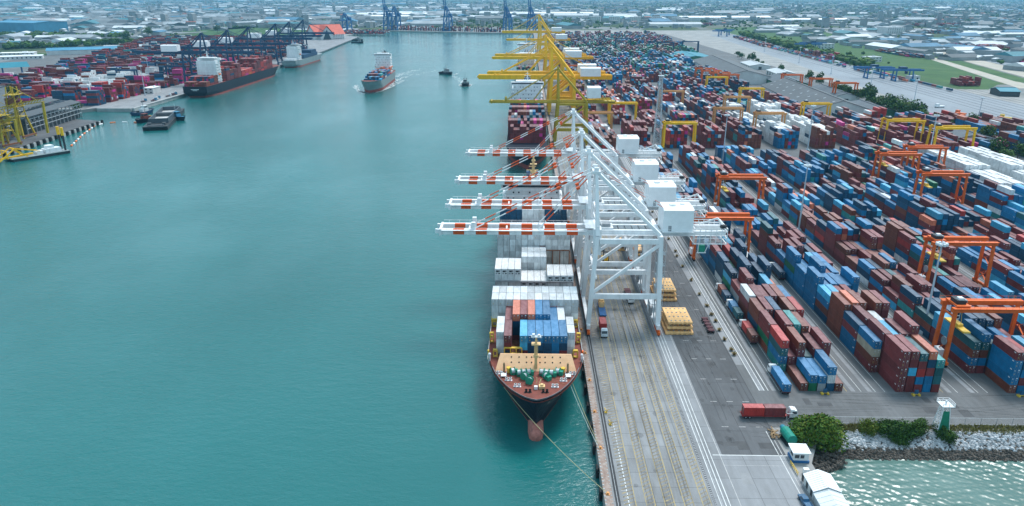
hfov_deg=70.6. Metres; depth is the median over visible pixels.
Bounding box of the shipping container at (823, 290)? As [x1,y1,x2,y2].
[817,284,830,302]
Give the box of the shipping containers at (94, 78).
[0,22,1023,392]
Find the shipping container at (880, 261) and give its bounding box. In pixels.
[871,254,889,268]
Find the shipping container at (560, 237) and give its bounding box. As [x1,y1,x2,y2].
[558,235,563,239]
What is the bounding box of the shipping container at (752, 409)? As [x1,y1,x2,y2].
[741,403,764,415]
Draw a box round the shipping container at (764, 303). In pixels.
[757,296,773,316]
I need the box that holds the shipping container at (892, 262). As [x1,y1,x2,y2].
[878,253,896,267]
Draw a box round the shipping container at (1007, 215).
[1001,210,1015,221]
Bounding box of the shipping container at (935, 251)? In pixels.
[923,244,942,257]
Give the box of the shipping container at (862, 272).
[856,265,869,280]
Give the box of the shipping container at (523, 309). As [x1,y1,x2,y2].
[520,300,527,319]
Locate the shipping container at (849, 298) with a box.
[839,290,858,309]
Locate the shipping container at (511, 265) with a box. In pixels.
[508,258,514,274]
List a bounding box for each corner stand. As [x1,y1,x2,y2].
[820,388,829,394]
[911,390,920,395]
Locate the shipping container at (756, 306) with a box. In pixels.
[749,298,764,317]
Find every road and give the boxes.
[619,141,868,392]
[751,392,1023,429]
[931,58,1023,87]
[933,52,1023,76]
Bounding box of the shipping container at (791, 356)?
[787,348,795,363]
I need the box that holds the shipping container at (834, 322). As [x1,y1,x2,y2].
[827,312,841,331]
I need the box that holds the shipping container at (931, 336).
[929,333,944,348]
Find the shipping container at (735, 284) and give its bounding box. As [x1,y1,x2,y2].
[731,279,740,295]
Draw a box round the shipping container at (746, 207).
[742,204,752,214]
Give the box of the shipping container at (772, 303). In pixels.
[764,296,780,315]
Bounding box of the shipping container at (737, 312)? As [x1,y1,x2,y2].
[732,307,743,318]
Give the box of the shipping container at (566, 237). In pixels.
[564,235,569,239]
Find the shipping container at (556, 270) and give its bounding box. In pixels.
[553,264,559,280]
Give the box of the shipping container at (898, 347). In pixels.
[884,334,911,359]
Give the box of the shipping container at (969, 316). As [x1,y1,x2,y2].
[950,305,977,322]
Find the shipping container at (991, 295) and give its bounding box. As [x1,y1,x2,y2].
[986,293,1001,298]
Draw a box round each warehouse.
[0,20,68,31]
[45,46,116,54]
[367,12,429,14]
[370,15,412,19]
[413,16,439,18]
[510,12,592,13]
[541,13,643,17]
[647,22,702,26]
[664,51,707,59]
[677,16,771,20]
[693,55,770,84]
[740,60,770,69]
[761,78,870,115]
[766,67,796,77]
[766,73,807,84]
[778,18,849,22]
[812,84,859,100]
[828,35,862,42]
[850,99,896,116]
[947,124,997,141]
[990,87,1020,96]
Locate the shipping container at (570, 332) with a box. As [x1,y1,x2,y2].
[567,325,574,339]
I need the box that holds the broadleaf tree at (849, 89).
[844,85,852,93]
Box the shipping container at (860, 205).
[853,199,866,210]
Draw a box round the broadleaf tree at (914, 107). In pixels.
[903,99,927,111]
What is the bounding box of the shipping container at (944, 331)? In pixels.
[932,319,947,337]
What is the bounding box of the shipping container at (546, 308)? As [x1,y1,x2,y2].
[542,300,549,319]
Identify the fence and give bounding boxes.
[831,416,1023,424]
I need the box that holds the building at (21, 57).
[0,54,43,59]
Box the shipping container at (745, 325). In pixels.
[741,321,752,332]
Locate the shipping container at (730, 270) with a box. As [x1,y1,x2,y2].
[723,263,736,278]
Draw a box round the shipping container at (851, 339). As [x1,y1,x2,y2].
[841,326,856,346]
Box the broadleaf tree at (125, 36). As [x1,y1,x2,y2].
[121,31,128,39]
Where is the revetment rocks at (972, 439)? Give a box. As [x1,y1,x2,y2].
[823,429,1023,451]
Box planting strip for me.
[620,157,742,364]
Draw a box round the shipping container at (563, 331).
[558,320,567,342]
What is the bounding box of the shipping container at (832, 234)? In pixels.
[826,227,840,239]
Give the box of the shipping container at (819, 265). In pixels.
[809,256,825,271]
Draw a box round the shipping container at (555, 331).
[551,320,559,342]
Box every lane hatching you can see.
[570,211,635,505]
[581,213,654,505]
[600,219,692,505]
[601,252,674,505]
[602,210,710,505]
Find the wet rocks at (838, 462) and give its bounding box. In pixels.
[812,446,1023,472]
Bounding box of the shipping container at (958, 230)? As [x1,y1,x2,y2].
[952,226,969,235]
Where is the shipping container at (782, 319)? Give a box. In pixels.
[774,310,792,331]
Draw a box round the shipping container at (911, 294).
[900,285,922,303]
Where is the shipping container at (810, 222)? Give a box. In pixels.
[806,218,815,229]
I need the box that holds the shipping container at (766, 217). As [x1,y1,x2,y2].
[761,213,772,224]
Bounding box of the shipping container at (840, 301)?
[830,291,850,310]
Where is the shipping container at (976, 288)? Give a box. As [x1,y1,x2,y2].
[958,276,979,292]
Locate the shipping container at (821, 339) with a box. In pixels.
[810,327,830,349]
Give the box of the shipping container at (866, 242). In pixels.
[859,235,876,248]
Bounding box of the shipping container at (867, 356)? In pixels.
[855,341,878,364]
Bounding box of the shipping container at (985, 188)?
[977,184,994,193]
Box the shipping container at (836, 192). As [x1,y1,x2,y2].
[830,188,842,197]
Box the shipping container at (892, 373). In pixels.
[880,358,906,383]
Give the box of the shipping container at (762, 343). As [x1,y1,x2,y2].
[757,332,767,353]
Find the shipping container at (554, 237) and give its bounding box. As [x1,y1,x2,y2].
[552,235,557,239]
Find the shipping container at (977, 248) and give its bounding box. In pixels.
[970,246,990,251]
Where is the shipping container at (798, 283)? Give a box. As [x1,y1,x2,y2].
[793,276,803,291]
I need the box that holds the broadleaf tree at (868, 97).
[865,88,877,101]
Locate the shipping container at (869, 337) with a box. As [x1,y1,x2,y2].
[858,325,882,348]
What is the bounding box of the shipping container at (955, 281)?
[944,276,965,286]
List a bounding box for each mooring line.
[505,389,606,492]
[570,385,598,447]
[572,383,598,443]
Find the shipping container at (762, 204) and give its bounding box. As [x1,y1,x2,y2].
[757,199,768,209]
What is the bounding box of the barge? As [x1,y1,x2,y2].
[142,106,184,130]
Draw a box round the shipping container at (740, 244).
[734,238,747,252]
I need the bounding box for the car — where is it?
[1016,391,1023,396]
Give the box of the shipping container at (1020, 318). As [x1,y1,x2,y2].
[1017,313,1023,324]
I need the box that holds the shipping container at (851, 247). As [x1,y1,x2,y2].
[841,240,856,254]
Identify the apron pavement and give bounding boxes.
[542,33,721,454]
[695,455,815,505]
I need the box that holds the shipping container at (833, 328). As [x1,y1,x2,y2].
[826,318,839,337]
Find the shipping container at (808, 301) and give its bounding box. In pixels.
[803,292,814,309]
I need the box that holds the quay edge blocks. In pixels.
[548,125,613,504]
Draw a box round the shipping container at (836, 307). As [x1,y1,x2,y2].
[829,298,843,317]
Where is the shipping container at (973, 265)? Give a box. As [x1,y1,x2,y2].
[971,262,985,276]
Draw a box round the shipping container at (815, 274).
[806,266,824,283]
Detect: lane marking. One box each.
[551,106,636,505]
[553,105,646,505]
[555,105,655,505]
[561,111,675,505]
[562,107,684,504]
[565,134,665,505]
[566,113,694,505]
[568,107,711,504]
[571,121,703,505]
[579,127,726,505]
[583,141,721,505]
[587,144,730,505]
[590,144,740,504]
[591,321,625,490]
[613,423,629,505]
[623,157,763,390]
[624,159,759,390]
[626,159,763,389]
[627,158,768,390]
[652,271,745,426]
[673,160,874,390]
[681,236,778,389]
[684,168,884,391]
[723,163,982,388]
[736,455,787,455]
[766,432,799,492]
[769,431,803,493]
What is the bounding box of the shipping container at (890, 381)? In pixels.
[878,366,904,391]
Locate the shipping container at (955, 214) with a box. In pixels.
[942,207,959,219]
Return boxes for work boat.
[135,107,150,122]
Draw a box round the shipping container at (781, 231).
[776,226,785,237]
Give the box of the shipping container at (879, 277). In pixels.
[870,270,889,285]
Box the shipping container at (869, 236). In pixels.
[860,229,877,242]
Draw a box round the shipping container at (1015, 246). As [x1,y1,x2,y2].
[1004,239,1020,252]
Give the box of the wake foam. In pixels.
[353,72,418,92]
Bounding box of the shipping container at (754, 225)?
[744,221,755,229]
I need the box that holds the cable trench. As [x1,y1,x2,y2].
[543,85,620,505]
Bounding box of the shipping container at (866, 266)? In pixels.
[857,259,875,274]
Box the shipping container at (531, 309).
[528,300,534,319]
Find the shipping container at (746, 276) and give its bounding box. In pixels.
[739,267,753,283]
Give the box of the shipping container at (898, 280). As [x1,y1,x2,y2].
[891,275,912,288]
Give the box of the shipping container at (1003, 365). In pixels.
[988,351,1020,376]
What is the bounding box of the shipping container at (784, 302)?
[778,296,796,311]
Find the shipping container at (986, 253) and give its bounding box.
[983,251,1000,261]
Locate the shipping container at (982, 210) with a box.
[973,205,991,215]
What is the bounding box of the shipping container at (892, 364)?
[881,351,907,375]
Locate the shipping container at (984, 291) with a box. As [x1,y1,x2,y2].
[980,288,1002,297]
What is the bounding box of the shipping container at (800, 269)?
[795,263,806,278]
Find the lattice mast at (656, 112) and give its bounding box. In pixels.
[652,70,664,148]
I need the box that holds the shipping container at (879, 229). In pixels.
[872,225,884,236]
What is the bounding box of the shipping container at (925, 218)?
[919,214,936,225]
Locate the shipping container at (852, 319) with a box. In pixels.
[843,310,865,331]
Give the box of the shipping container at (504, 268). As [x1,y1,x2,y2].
[501,258,508,274]
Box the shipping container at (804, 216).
[798,211,810,221]
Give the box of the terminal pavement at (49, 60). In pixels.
[0,54,92,108]
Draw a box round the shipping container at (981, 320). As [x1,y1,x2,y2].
[972,313,986,325]
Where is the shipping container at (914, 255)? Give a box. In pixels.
[909,250,928,264]
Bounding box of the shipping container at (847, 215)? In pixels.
[841,210,854,220]
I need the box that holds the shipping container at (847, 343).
[839,332,854,354]
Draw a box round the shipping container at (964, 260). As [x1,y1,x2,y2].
[956,253,971,266]
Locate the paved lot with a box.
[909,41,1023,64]
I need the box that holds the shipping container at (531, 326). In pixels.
[528,320,534,342]
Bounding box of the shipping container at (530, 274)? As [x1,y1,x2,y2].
[528,270,533,285]
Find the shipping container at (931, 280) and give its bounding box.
[921,272,936,286]
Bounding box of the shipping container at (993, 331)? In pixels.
[986,327,1006,339]
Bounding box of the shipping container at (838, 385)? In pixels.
[834,375,842,390]
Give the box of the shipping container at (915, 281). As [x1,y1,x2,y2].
[905,273,927,290]
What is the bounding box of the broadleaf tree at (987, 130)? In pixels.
[977,124,997,136]
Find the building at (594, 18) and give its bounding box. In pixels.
[589,16,600,22]
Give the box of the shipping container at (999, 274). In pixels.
[991,267,1006,281]
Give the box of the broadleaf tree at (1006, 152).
[998,149,1014,156]
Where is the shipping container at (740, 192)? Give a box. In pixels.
[735,188,744,197]
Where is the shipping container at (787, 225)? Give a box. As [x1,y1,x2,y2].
[783,221,796,229]
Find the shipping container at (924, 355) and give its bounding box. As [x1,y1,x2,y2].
[904,336,928,361]
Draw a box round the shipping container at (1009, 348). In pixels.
[992,335,1023,360]
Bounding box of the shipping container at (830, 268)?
[823,262,838,273]
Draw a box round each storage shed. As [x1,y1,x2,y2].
[801,469,841,500]
[813,489,848,505]
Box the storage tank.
[779,424,796,446]
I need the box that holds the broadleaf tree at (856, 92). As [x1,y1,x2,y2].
[851,89,862,97]
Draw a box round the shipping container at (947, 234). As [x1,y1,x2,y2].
[941,231,954,235]
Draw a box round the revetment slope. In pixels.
[815,430,1023,461]
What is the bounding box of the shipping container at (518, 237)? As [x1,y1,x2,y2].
[516,235,521,239]
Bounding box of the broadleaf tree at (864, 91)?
[860,82,876,97]
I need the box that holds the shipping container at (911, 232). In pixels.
[903,227,919,236]
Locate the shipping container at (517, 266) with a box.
[515,258,520,274]
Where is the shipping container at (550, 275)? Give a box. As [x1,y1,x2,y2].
[547,264,553,280]
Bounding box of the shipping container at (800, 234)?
[792,229,805,242]
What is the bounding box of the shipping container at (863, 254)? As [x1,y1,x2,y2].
[858,249,870,258]
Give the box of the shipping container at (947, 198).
[939,193,955,203]
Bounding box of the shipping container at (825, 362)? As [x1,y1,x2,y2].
[814,349,836,374]
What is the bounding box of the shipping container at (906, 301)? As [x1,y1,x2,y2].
[898,292,920,310]
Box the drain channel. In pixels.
[559,80,716,504]
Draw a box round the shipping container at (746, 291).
[740,284,755,302]
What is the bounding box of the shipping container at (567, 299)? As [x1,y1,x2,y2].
[563,293,570,306]
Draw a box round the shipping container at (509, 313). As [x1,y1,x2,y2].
[505,306,512,321]
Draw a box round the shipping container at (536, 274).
[534,270,540,285]
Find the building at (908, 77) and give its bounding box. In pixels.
[905,74,919,80]
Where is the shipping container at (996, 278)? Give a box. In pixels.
[990,273,1005,285]
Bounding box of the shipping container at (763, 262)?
[757,255,771,271]
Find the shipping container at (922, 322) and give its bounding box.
[913,312,930,332]
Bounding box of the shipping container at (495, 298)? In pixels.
[492,292,498,305]
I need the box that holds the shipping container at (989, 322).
[980,313,993,326]
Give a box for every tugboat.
[130,98,153,115]
[172,106,185,120]
[438,68,452,74]
[462,78,468,85]
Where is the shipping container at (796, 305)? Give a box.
[786,296,803,316]
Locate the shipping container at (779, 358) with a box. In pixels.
[768,341,786,363]
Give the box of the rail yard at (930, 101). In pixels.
[712,35,1023,119]
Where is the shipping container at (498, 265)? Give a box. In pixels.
[495,258,501,274]
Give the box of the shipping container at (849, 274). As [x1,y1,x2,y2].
[840,266,859,283]
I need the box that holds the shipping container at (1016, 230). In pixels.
[1011,226,1023,233]
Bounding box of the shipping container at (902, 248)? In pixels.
[896,242,909,255]
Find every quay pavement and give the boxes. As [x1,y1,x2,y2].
[90,37,356,107]
[534,33,713,505]
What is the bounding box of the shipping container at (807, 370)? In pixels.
[796,357,817,382]
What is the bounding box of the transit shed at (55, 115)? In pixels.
[0,98,81,134]
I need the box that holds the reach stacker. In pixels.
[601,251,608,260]
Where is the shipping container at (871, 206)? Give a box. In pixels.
[863,201,877,210]
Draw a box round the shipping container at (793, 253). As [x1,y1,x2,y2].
[786,246,801,260]
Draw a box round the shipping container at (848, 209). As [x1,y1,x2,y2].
[842,204,855,215]
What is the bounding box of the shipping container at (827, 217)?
[823,213,836,220]
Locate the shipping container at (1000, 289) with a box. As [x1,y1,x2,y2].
[988,280,1013,298]
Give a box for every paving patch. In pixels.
[691,338,698,343]
[706,361,714,366]
[714,353,722,358]
[723,371,736,376]
[725,442,742,445]
[735,441,749,449]
[758,443,776,448]
[802,398,812,404]
[817,402,832,405]
[920,397,931,402]
[921,407,941,413]
[958,410,974,416]
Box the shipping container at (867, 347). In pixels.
[857,334,880,356]
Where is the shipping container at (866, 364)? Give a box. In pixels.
[854,348,877,371]
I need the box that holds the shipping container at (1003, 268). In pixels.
[992,259,1013,275]
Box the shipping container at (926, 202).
[919,197,936,207]
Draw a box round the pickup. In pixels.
[797,494,812,505]
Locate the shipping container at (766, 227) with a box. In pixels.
[760,221,773,233]
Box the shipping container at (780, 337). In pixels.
[770,325,789,347]
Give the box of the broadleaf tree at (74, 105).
[71,103,83,108]
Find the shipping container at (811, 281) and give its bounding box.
[805,273,817,289]
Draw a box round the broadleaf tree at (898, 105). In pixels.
[890,97,911,112]
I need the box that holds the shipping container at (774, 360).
[767,348,785,371]
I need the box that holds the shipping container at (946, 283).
[937,276,958,292]
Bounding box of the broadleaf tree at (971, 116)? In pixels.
[968,112,978,118]
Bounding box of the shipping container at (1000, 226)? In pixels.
[990,220,1010,232]
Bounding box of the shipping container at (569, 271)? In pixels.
[566,264,573,280]
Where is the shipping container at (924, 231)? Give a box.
[922,229,932,235]
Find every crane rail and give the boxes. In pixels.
[544,89,618,505]
[564,90,722,504]
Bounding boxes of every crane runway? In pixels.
[630,159,775,390]
[673,162,871,391]
[738,182,974,392]
[837,370,855,391]
[881,217,988,285]
[940,383,951,392]
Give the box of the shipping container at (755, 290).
[747,284,762,297]
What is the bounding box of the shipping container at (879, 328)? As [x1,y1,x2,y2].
[867,318,891,340]
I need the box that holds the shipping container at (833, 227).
[826,221,841,233]
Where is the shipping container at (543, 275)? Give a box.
[540,270,546,286]
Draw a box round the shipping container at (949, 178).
[942,176,956,182]
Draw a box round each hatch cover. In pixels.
[650,285,676,300]
[652,282,676,296]
[653,278,675,291]
[660,316,693,334]
[662,307,692,324]
[662,311,692,328]
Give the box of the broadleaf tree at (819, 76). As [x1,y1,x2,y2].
[815,71,823,83]
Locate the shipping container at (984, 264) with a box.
[972,256,987,269]
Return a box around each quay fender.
[592,442,595,454]
[596,464,598,477]
[599,487,602,500]
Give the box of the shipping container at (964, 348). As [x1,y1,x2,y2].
[952,335,979,357]
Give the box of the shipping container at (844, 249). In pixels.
[835,241,850,254]
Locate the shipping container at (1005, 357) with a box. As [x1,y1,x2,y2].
[990,343,1023,368]
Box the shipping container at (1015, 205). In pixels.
[1008,201,1023,211]
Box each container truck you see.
[598,322,607,337]
[624,288,633,303]
[715,283,725,302]
[726,299,739,320]
[739,319,757,343]
[740,406,797,418]
[767,363,790,393]
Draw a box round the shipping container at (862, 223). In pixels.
[855,217,871,228]
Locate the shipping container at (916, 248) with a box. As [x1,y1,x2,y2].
[910,244,929,258]
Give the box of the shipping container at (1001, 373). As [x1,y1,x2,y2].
[987,359,1018,384]
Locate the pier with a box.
[0,119,96,153]
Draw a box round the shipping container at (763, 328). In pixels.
[758,318,769,338]
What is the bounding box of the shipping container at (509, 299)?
[506,293,512,305]
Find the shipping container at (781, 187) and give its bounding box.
[777,183,787,192]
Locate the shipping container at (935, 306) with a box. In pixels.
[923,297,947,312]
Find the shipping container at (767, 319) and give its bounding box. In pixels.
[759,310,776,331]
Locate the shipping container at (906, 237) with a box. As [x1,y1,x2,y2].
[898,231,916,243]
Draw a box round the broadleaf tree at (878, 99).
[874,96,885,105]
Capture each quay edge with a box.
[97,65,279,111]
[533,33,613,505]
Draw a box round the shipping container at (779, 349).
[769,333,788,355]
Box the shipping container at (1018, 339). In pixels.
[1011,335,1023,346]
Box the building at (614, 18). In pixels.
[609,16,619,22]
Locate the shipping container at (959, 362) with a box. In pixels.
[948,350,975,372]
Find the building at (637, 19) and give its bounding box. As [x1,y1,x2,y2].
[630,16,640,23]
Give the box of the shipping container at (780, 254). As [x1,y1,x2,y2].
[775,249,785,262]
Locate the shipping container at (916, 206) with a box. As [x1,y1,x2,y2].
[908,201,924,211]
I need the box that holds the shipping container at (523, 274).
[521,270,526,285]
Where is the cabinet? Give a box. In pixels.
[802,467,809,472]
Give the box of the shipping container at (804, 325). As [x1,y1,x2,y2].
[791,312,808,332]
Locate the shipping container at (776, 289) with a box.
[768,284,784,302]
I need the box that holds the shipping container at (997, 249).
[986,241,1003,252]
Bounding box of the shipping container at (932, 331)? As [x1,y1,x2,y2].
[930,326,943,341]
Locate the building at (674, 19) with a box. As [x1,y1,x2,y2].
[672,17,683,21]
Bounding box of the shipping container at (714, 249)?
[710,245,721,255]
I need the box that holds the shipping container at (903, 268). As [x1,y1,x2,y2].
[897,263,917,274]
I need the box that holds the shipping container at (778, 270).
[771,263,785,277]
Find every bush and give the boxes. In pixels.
[787,412,848,454]
[857,417,879,436]
[875,418,917,441]
[889,435,910,448]
[910,417,929,437]
[933,422,958,445]
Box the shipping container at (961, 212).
[949,205,965,215]
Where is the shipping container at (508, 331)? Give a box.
[504,319,511,342]
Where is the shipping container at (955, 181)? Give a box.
[953,179,968,188]
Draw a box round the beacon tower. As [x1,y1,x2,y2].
[931,398,955,430]
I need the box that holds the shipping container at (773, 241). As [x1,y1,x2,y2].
[767,235,780,248]
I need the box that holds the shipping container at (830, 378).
[814,358,835,382]
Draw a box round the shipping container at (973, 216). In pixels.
[965,210,979,220]
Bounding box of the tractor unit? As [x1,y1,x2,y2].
[934,103,944,107]
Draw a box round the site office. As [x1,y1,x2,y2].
[143,85,160,93]
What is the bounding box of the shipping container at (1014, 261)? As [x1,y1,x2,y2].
[998,251,1020,265]
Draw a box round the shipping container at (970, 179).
[958,176,973,182]
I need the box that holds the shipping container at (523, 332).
[520,319,527,342]
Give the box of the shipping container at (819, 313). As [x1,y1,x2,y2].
[814,305,826,323]
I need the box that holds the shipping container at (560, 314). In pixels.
[557,307,564,319]
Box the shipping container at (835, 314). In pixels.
[828,305,842,324]
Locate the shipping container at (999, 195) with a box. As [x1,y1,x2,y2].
[990,191,1008,200]
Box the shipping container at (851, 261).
[845,255,857,269]
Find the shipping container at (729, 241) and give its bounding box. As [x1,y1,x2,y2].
[722,235,732,246]
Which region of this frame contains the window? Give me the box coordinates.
[323,30,330,39]
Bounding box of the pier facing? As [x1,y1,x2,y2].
[0,121,100,157]
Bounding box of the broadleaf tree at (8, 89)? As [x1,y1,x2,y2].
[6,84,18,96]
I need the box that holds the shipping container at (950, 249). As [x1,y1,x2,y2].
[938,246,956,253]
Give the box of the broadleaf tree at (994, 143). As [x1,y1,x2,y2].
[989,137,1010,153]
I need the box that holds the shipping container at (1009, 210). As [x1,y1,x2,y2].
[1002,205,1020,216]
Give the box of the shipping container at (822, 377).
[806,358,826,383]
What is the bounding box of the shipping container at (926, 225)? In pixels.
[918,219,935,230]
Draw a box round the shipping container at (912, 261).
[908,256,922,270]
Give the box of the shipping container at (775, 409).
[763,404,785,415]
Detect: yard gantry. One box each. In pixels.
[115,68,137,75]
[151,57,169,61]
[154,61,173,67]
[165,64,185,74]
[582,96,609,119]
[582,110,613,128]
[608,99,637,125]
[615,37,630,48]
[656,41,674,48]
[657,88,684,110]
[661,118,697,148]
[682,40,698,51]
[688,210,754,260]
[694,66,714,77]
[700,68,721,83]
[705,74,728,85]
[709,70,730,81]
[711,104,744,123]
[712,171,767,205]
[717,72,739,79]
[722,93,751,113]
[737,85,764,103]
[752,109,786,126]
[780,72,803,82]
[799,100,832,115]
[808,76,833,86]
[832,80,858,93]
[871,148,923,178]
[877,116,925,141]
[900,142,949,166]
[912,167,969,203]
[917,233,998,287]
[925,123,977,145]
[931,295,1023,367]
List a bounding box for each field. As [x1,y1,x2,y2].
[140,26,250,31]
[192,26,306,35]
[711,26,999,89]
[933,53,1023,82]
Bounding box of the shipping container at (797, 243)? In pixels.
[789,237,803,251]
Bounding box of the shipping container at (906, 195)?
[898,190,913,200]
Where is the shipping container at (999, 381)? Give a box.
[985,367,1016,392]
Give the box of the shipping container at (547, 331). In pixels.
[543,320,551,342]
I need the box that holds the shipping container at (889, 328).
[878,320,897,334]
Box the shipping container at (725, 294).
[721,290,731,300]
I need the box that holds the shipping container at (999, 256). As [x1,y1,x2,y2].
[987,250,1008,261]
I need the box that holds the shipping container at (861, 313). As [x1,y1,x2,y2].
[852,305,872,325]
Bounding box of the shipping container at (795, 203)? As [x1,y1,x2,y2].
[791,199,802,209]
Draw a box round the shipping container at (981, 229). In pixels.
[973,224,988,235]
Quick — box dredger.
[0,126,69,162]
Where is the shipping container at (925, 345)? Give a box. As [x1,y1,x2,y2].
[911,334,937,359]
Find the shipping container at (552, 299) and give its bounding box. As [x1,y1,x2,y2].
[549,293,556,305]
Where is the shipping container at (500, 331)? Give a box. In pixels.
[496,324,503,338]
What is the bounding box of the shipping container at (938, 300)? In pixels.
[932,298,950,311]
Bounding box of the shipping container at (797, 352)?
[785,334,804,356]
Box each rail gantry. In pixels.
[712,29,731,36]
[715,28,734,34]
[794,42,821,46]
[799,41,826,47]
[853,64,894,78]
[880,66,924,81]
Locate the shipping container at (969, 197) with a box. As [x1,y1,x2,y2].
[965,193,974,202]
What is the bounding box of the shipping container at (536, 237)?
[534,235,539,239]
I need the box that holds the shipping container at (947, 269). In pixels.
[941,265,962,275]
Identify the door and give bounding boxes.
[492,300,497,304]
[497,332,502,338]
[499,299,505,305]
[504,336,510,341]
[506,300,512,305]
[513,314,518,320]
[520,314,527,319]
[520,336,526,342]
[528,315,534,319]
[528,336,534,342]
[536,314,542,319]
[537,336,542,342]
[543,314,549,319]
[544,336,550,342]
[550,300,555,305]
[552,336,558,342]
[557,300,562,305]
[560,336,567,342]
[565,300,570,305]
[568,333,574,338]
[571,300,577,306]
[731,273,736,278]
[737,313,742,318]
[747,278,752,283]
[751,335,758,341]
[779,364,785,370]
[780,357,786,362]
[781,348,787,355]
[782,341,788,347]
[784,385,790,391]
[788,356,795,363]
[794,324,800,330]
[796,255,801,260]
[797,350,804,356]
[798,343,805,348]
[800,383,807,390]
[802,326,808,332]
[810,375,817,382]
[818,277,823,283]
[818,376,826,383]
[820,266,825,271]
[824,343,830,349]
[828,375,834,382]
[829,368,836,374]
[835,384,842,390]
[853,277,859,283]
[860,303,866,309]
[870,365,876,371]
[871,357,878,363]
[873,350,879,356]
[874,341,881,348]
[875,303,881,309]
[883,303,889,309]
[896,384,903,391]
[898,376,905,383]
[900,368,907,375]
[901,360,908,367]
[902,352,910,359]
[911,326,918,332]
[911,352,919,359]
[916,297,921,303]
[920,354,928,360]
[921,285,926,290]
[930,352,937,358]
[937,360,944,367]
[950,248,955,253]
[968,366,975,372]
[970,358,977,364]
[972,350,978,357]
[973,342,980,349]
[979,318,986,325]
[982,343,989,349]
[984,335,991,341]
[986,321,993,326]
[994,319,1001,325]
[1007,292,1013,297]
[1008,385,1015,392]
[1010,377,1017,384]
[1012,369,1020,376]
[1015,361,1022,368]
[1017,353,1023,360]
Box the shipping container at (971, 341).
[953,327,981,349]
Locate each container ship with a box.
[183,51,278,97]
[361,47,395,92]
[487,156,583,440]
[506,72,547,168]
[516,49,536,79]
[517,38,535,61]
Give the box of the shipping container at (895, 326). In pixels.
[884,318,908,335]
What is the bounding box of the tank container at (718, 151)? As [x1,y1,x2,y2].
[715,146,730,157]
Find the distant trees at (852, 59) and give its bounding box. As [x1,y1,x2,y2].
[0,1,1023,65]
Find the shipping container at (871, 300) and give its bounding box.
[860,290,882,309]
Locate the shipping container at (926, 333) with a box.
[912,319,929,338]
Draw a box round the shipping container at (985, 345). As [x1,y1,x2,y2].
[971,333,989,349]
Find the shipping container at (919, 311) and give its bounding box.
[914,306,933,325]
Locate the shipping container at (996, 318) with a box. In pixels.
[975,305,1002,325]
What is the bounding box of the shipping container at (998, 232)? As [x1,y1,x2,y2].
[989,226,1009,238]
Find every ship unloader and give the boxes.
[0,102,19,137]
[0,109,22,147]
[1,86,48,138]
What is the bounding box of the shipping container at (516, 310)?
[513,300,519,320]
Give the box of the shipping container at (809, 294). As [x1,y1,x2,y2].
[804,286,815,303]
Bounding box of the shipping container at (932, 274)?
[922,265,942,280]
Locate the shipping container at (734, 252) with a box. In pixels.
[729,247,740,261]
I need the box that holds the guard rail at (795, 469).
[790,460,798,475]
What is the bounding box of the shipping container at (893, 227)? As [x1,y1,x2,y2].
[886,221,903,234]
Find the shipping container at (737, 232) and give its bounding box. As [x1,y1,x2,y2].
[733,228,745,241]
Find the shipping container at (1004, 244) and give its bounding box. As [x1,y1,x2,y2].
[989,236,1010,249]
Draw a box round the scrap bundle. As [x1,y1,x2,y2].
[767,426,780,438]
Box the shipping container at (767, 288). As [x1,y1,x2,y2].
[761,284,777,302]
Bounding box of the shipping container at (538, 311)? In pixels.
[535,300,542,319]
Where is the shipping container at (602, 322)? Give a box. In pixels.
[599,317,606,329]
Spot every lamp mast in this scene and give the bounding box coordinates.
[722,113,729,162]
[797,164,811,230]
[806,105,815,149]
[919,241,948,334]
[930,114,939,144]
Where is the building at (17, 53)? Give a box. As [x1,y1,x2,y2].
[0,51,36,55]
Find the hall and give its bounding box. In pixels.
[307,24,344,39]
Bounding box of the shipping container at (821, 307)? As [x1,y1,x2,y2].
[815,298,827,316]
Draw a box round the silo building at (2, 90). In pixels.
[0,86,12,121]
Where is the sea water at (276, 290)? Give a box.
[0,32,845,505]
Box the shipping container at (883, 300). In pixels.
[868,290,889,309]
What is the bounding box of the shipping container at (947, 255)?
[938,247,954,259]
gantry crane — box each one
[140,33,254,85]
[180,29,276,62]
[210,27,290,60]
[236,23,312,64]
[262,22,322,59]
[278,20,333,48]
[339,13,352,30]
[382,0,391,29]
[388,6,401,29]
[435,164,727,335]
[443,0,452,30]
[445,146,706,296]
[454,128,685,263]
[465,108,661,222]
[477,46,611,114]
[487,44,605,99]
[489,66,615,147]
[492,36,593,84]
[494,34,585,80]
[502,0,512,30]
[502,14,564,50]
[506,21,570,60]
[526,0,536,30]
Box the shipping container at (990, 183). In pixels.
[983,179,1000,188]
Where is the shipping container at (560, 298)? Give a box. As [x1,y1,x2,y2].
[556,293,563,305]
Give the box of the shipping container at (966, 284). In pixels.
[952,276,972,290]
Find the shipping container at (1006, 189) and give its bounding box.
[997,185,1014,194]
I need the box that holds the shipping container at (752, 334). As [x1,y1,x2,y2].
[746,328,758,341]
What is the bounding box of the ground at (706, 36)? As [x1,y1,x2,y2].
[0,0,1023,505]
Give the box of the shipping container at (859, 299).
[846,290,866,309]
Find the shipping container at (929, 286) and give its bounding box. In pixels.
[915,275,933,291]
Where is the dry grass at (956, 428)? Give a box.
[839,422,1023,434]
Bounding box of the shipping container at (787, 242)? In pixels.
[783,238,797,249]
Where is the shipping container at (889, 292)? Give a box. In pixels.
[882,286,898,303]
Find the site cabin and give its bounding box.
[787,442,810,462]
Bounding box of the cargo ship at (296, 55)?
[282,40,321,67]
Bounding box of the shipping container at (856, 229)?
[844,221,859,233]
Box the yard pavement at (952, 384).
[571,34,1023,393]
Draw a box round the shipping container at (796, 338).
[786,326,805,349]
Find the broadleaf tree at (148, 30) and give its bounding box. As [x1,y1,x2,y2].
[142,26,152,33]

